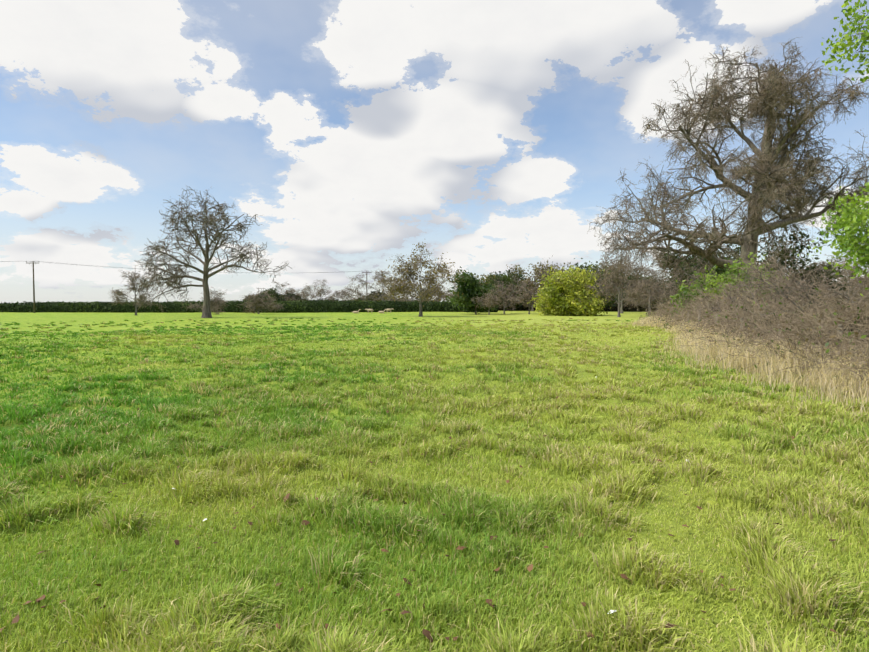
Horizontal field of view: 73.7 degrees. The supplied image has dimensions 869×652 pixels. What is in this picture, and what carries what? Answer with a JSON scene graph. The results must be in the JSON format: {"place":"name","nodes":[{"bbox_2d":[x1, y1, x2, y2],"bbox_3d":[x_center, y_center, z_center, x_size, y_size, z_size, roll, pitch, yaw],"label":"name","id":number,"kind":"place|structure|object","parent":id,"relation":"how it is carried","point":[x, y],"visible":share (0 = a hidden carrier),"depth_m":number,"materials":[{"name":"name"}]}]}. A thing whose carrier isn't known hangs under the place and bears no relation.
{"place":"outdoors","nodes":[
{"label":"outdoors","id":0,"kind":"place"},
{"bbox_2d":[237,290,283,313],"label":"bush","id":1,"kind":"object","parent":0,"point":[255,301],"depth_m":100.41,"materials":[{"name":"brown plant"}]},
{"bbox_2d":[254,285,284,301],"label":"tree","id":2,"kind":"object","parent":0,"point":[276,295],"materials":[{"name":"green plant"}]},
{"bbox_2d":[283,288,306,296],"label":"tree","id":3,"kind":"object","parent":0,"point":[292,290],"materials":[{"name":"plant"}]},
{"bbox_2d":[0,310,674,401],"bbox_3d":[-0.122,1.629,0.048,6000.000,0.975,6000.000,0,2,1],"label":"ground","id":4,"kind":"structure","parent":0,"point":[25,320],"depth_m":70.73,"materials":[{"name":"green plant"}]},
{"bbox_2d":[26,261,38,312],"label":"power pole","id":5,"kind":"object","parent":4,"relation":"on","point":[33,288],"visible":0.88,"depth_m":107.61,"materials":[{"name":"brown wood"}]},
{"bbox_2d":[31,261,358,272],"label":"wires","id":6,"kind":"object","parent":5,"relation":"attached to","point":[190,271],"visible":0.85,"depth_m":121.87,"materials":[{"name":"grey metal"}]},
{"bbox_2d":[109,265,161,314],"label":"tree","id":7,"kind":"object","parent":4,"relation":"on","point":[131,285],"depth_m":88.61,"materials":[{"name":"brown plant"}]},
{"bbox_2d":[181,287,230,314],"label":"bush","id":8,"kind":"object","parent":4,"relation":"on","point":[221,301],"depth_m":96.75,"materials":[{"name":"brown plant"}]},
{"bbox_2d":[134,186,291,317],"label":"oak","id":9,"kind":"object","parent":4,"relation":"on","point":[206,312],"depth_m":72.47,"materials":[{"name":"brown plant"}]},
{"bbox_2d":[0,299,497,312],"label":"hedge","id":10,"kind":"object","parent":4,"relation":"on","point":[129,308],"depth_m":114.34,"materials":[{"name":"green plant"}]},
{"bbox_2d":[271,279,295,293],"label":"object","id":11,"kind":"object","parent":4,"relation":"on","point":[281,285],"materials":[{"name":"grey plant"}]},
{"bbox_2d":[300,284,319,299],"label":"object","id":12,"kind":"object","parent":4,"relation":"on","point":[309,293],"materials":[{"name":"plant"}]},
{"bbox_2d":[296,280,337,300],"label":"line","id":13,"kind":"object","parent":4,"relation":"on","point":[318,293],"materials":[{"name":"plant"}]},
{"bbox_2d":[362,271,371,301],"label":"power pole","id":14,"kind":"object","parent":4,"relation":"on","point":[366,272],"visible":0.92,"depth_m":142.03,"materials":[{"name":"grey wood"}]},
{"bbox_2d":[339,268,410,300],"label":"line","id":15,"kind":"object","parent":4,"relation":"on","point":[379,276],"depth_m":131.44,"materials":[{"name":"plant"}]},
{"bbox_2d":[389,272,435,301],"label":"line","id":16,"kind":"object","parent":4,"relation":"on","point":[413,291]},
{"bbox_2d":[368,242,463,316],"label":"oak","id":17,"kind":"object","parent":4,"relation":"on","point":[401,277],"depth_m":83.65,"materials":[{"name":"brown plant"}]},
{"bbox_2d":[415,282,449,301],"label":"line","id":18,"kind":"object","parent":4,"relation":"on","point":[435,294],"depth_m":124.84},
{"bbox_2d":[0,317,868,651],"bbox_3d":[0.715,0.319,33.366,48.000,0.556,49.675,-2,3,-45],"label":"ground","id":19,"kind":"structure","parent":4,"relation":"on","point":[674,549],"depth_m":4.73,"materials":[{"name":"green plant"}]},
{"bbox_2d":[670,264,728,315],"bbox_3d":[15.983,-1.419,34.058,4.306,4.324,4.318,1,2,25],"label":"scrub shrub","id":20,"kind":"object","parent":19,"relation":"on","point":[691,287],"depth_m":33.69,"materials":[{"name":"green plant"}]},
{"bbox_2d":[692,249,800,316],"bbox_3d":[12.803,-1.318,24.275,4.506,4.354,4.336,0,2,1],"label":"scrub shrub","id":21,"kind":"object","parent":19,"relation":"on","point":[775,259],"depth_m":24.21,"materials":[{"name":"green plant"}]},
{"bbox_2d":[723,253,868,338],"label":"scrub shrub","id":22,"kind":"object","parent":19,"relation":"on","point":[808,293],"depth_m":16.95,"materials":[{"name":"brown plant"}]},
{"bbox_2d":[0,348,868,642],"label":"fallen leaves","id":23,"kind":"object","parent":4,"relation":"on","point":[306,522],"visible":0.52,"depth_m":3.26,"materials":[{"name":"brown plant"}]},
{"bbox_2d":[446,266,499,314],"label":"green tree","id":24,"kind":"object","parent":4,"relation":"on","point":[468,290],"depth_m":103.46,"materials":[{"name":"green plant"}]},
{"bbox_2d":[454,271,501,288],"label":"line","id":25,"kind":"object","parent":4,"relation":"on","point":[485,276],"depth_m":132.43,"materials":[{"name":"plant"}]},
{"bbox_2d":[470,283,509,314],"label":"tree","id":26,"kind":"object","parent":4,"relation":"on","point":[487,299],"depth_m":98.14,"materials":[{"name":"brown plant"}]},
{"bbox_2d":[481,269,532,310],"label":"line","id":27,"kind":"object","parent":4,"relation":"on","point":[505,277],"depth_m":130.37,"materials":[{"name":"plant"}]},
{"bbox_2d":[492,277,524,313],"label":"tree","id":28,"kind":"object","parent":4,"relation":"on","point":[507,295],"depth_m":108.88,"materials":[{"name":"plant"}]},
{"bbox_2d":[503,264,535,293],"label":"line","id":29,"kind":"object","parent":4,"relation":"on","point":[518,270],"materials":[{"name":"plant"}]},
{"bbox_2d":[509,284,543,313],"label":"tree","id":30,"kind":"object","parent":4,"relation":"on","point":[525,299],"depth_m":102.67,"materials":[{"name":"brown plant"}]},
{"bbox_2d":[516,269,547,310],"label":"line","id":31,"kind":"object","parent":4,"relation":"on","point":[533,281],"depth_m":128.67,"materials":[{"name":"brown plant"}]},
{"bbox_2d":[520,255,575,294],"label":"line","id":32,"kind":"object","parent":4,"relation":"on","point":[536,274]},
{"bbox_2d":[527,265,609,315],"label":"bush","id":33,"kind":"object","parent":4,"relation":"on","point":[562,300],"depth_m":89.78,"materials":[{"name":"green plant"}]},
{"bbox_2d":[565,258,629,308],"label":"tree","id":34,"kind":"object","parent":4,"relation":"on","point":[609,303],"depth_m":123.56,"materials":[{"name":"brown plant"}]},
{"bbox_2d":[582,257,649,316],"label":"tree","id":35,"kind":"object","parent":4,"relation":"on","point":[620,283],"depth_m":80.98,"materials":[{"name":"brown plant"}]},
{"bbox_2d":[591,270,646,299],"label":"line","id":36,"kind":"object","parent":4,"relation":"on","point":[629,277],"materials":[{"name":"brown plant"}]},
{"bbox_2d":[594,249,656,312],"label":"tree","id":37,"kind":"object","parent":4,"relation":"on","point":[618,278],"depth_m":104.35,"materials":[{"name":"brown plant"}]},
{"bbox_2d":[612,256,675,315],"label":"tree","id":38,"kind":"object","parent":4,"relation":"on","point":[650,289],"depth_m":88.90,"materials":[{"name":"brown plant"}]},
{"bbox_2d":[638,276,670,304],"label":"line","id":39,"kind":"object","parent":4,"relation":"on","point":[653,284],"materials":[{"name":"brown plant"}]},
{"bbox_2d":[631,262,711,306],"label":"bush","id":40,"kind":"object","parent":4,"relation":"on","point":[675,287],"depth_m":101.94,"materials":[{"name":"plant"}]},
{"bbox_2d":[651,242,740,292],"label":"bush","id":41,"kind":"object","parent":4,"relation":"on","point":[719,269],"depth_m":108.40,"materials":[{"name":"plant"}]},
{"bbox_2d":[686,271,710,287],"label":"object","id":42,"kind":"object","parent":4,"relation":"on","point":[695,278],"depth_m":78.64,"materials":[{"name":"green plant"}]},
{"bbox_2d":[587,37,868,288],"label":"oak","id":43,"kind":"object","parent":4,"relation":"on","point":[770,205],"depth_m":41.76,"materials":[{"name":"brown plant"}]},
{"bbox_2d":[623,315,868,414],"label":"dry grass","id":44,"kind":"structure","parent":4,"relation":"on","point":[831,380],"depth_m":12.07,"materials":[{"name":"beige plant"}]},
{"bbox_2d":[704,252,787,301],"bbox_3d":[15.610,-1.518,28.847,4.239,4.123,3.773,0,2,1],"label":"scrub shrub","id":45,"kind":"object","parent":4,"relation":"on","point":[735,273],"depth_m":28.69,"materials":[{"name":"plant"}]},
{"bbox_2d":[637,269,868,407],"bbox_3d":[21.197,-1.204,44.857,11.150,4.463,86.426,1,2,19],"label":"bramble thicket","id":46,"kind":"object","parent":4,"relation":"on","point":[809,323],"visible":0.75,"depth_m":14.36,"materials":[{"name":"brown plant"}]},
{"bbox_2d":[671,309,863,351],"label":"fence posts","id":47,"kind":"object","parent":4,"relation":"on","point":[839,326],"visible":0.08,"depth_m":18.18,"materials":[{"name":"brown wood"}]},
{"bbox_2d":[716,256,831,325],"bbox_3d":[12.372,-0.886,20.926,4.479,3.663,4.053,0,2,1],"label":"scrub shrub","id":48,"kind":"object","parent":4,"relation":"on","point":[774,281],"depth_m":20.79,"materials":[{"name":"brown plant"}]},
{"bbox_2d":[756,226,855,303],"bbox_3d":[34.227,-4.832,55.545,9.716,8.958,10.665,0,2,1],"label":"bush","id":49,"kind":"object","parent":4,"relation":"on","point":[794,251],"depth_m":53.13,"materials":[{"name":"plant"}]},
{"bbox_2d":[785,252,868,294],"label":"bush","id":50,"kind":"object","parent":4,"relation":"on","point":[835,264],"depth_m":105.25,"materials":[{"name":"brown plant"}]},
{"bbox_2d":[820,251,868,308],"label":"bush","id":51,"kind":"object","parent":4,"relation":"on","point":[856,280],"depth_m":60.67,"materials":[{"name":"brown plant"}]},
{"bbox_2d":[829,275,868,298],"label":"bush","id":52,"kind":"object","parent":4,"relation":"on","point":[856,282],"depth_m":110.27,"materials":[{"name":"green plant"}]},
{"bbox_2d":[326,290,352,300],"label":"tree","id":53,"kind":"object","parent":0,"point":[339,295],"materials":[{"name":"plant"}]},
{"bbox_2d":[340,282,362,300],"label":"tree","id":54,"kind":"object","parent":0,"point":[347,289],"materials":[{"name":"brown plant"}]},
{"bbox_2d":[0,0,868,302],"label":"sky","id":55,"kind":"structure","parent":0,"point":[491,135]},
{"bbox_2d":[438,282,457,301],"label":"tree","id":56,"kind":"object","parent":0,"point":[449,293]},
{"bbox_2d":[243,290,863,311],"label":"trees","id":57,"kind":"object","parent":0,"point":[502,307],"materials":[{"name":"green plant"}]},
{"bbox_2d":[797,0,868,295],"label":"foliage","id":58,"kind":"object","parent":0,"point":[844,220],"depth_m":10.87,"materials":[{"name":"green plant"}]}
]}

